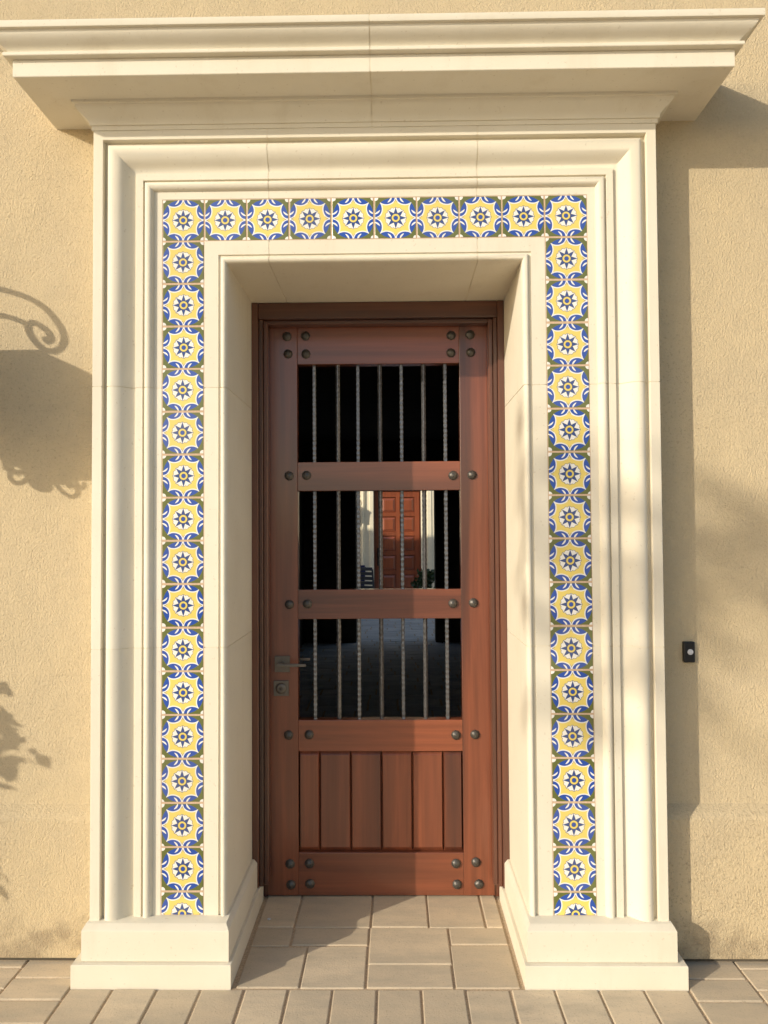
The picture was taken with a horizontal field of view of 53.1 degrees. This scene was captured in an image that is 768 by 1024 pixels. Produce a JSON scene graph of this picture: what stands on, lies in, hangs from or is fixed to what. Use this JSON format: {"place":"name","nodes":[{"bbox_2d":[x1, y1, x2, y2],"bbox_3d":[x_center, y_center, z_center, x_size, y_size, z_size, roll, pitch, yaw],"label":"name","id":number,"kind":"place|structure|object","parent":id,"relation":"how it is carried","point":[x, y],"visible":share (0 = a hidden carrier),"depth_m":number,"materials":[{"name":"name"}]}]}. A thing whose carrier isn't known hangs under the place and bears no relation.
{"place":"outdoors","nodes":[
{"label":"outdoors","id":0,"kind":"place"},
{"bbox_2d":[300,618,460,716],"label":"courtyard paving","id":1,"kind":"structure","parent":0,"point":[327,683],"depth_m":8.47,"materials":[{"name":"grey stone"}]},
{"bbox_2d":[0,895,767,1023],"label":"pavement","id":2,"kind":"structure","parent":0,"point":[379,959],"depth_m":2.63,"materials":[{"name":"beige stone"}]},
{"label":"courtyard floor","id":3,"kind":"structure","parent":0,"visible":0},
{"bbox_2d":[361,565,365,585],"bbox_3d":[-0.630,1.544,15.676,0.546,0.934,0.588,0,-2,1],"label":"patio chair","id":4,"kind":"object","parent":3,"relation":"on","point":[363,575],"visible":0.11,"depth_m":15.44,"materials":[{"name":"black metal"}]},
{"bbox_2d":[360,567,373,588],"bbox_3d":[-0.292,1.512,14.679,0.546,0.934,0.588,-1,-2,31],"label":"patio chair","id":5,"kind":"object","parent":3,"relation":"on","point":[367,578],"visible":0.36,"depth_m":14.41,"materials":[{"name":"black metal"}]},
{"bbox_2d":[410,568,433,587],"bbox_3d":[0.808,1.514,14.609,0.586,0.912,0.686,-1,-2,31],"label":"potted plant","id":6,"kind":"object","parent":3,"relation":"on","point":[430,579],"visible":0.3,"depth_m":14.47,"materials":[{"name":"green plant"}]},
{"bbox_3d":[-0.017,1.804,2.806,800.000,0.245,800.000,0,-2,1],"label":"ground","id":7,"kind":"structure","parent":0,"visible":0},
{"bbox_2d":[0,0,767,962],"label":"house","id":8,"kind":"structure","parent":7,"relation":"on","point":[712,220],"depth_m":2.87,"materials":[{"name":"paint"}]},
{"bbox_2d":[268,326,494,894],"bbox_3d":[-0.019,0.404,3.339,0.966,2.464,0.177,0,-2,1],"label":"barred door","id":9,"kind":"structure","parent":8,"relation":"attached to","point":[380,805],"depth_m":3.31,"materials":[{"name":"brown wood"}]},
{"bbox_2d":[0,8,764,990],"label":"door surround","id":10,"kind":"object","parent":8,"relation":"attached to","point":[242,164],"visible":1,"depth_m":2.75,"materials":[{"name":"stone"}]},
{"bbox_2d":[682,641,694,662],"bbox_3d":[1.117,0.513,2.818,0.041,0.076,0.025,0,-2,1],"label":"doorbell","id":11,"kind":"object","parent":8,"relation":"attached to","point":[688,651],"visible":1,"depth_m":2.81,"materials":[{"name":"black plastic"}]},
{"bbox_2d":[360,491,433,587],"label":"house","id":12,"kind":"structure","parent":7,"relation":"on","point":[367,526],"depth_m":18.84,"materials":[{"name":"beige paint"}]},
{"bbox_2d":[374,491,420,588],"bbox_3d":[0.333,0.742,18.961,1.320,2.720,0.140,0,-2,1],"label":"panelled door","id":13,"kind":"structure","parent":12,"relation":"attached to","point":[392,540],"depth_m":18.96,"materials":[{"name":"red wood"}]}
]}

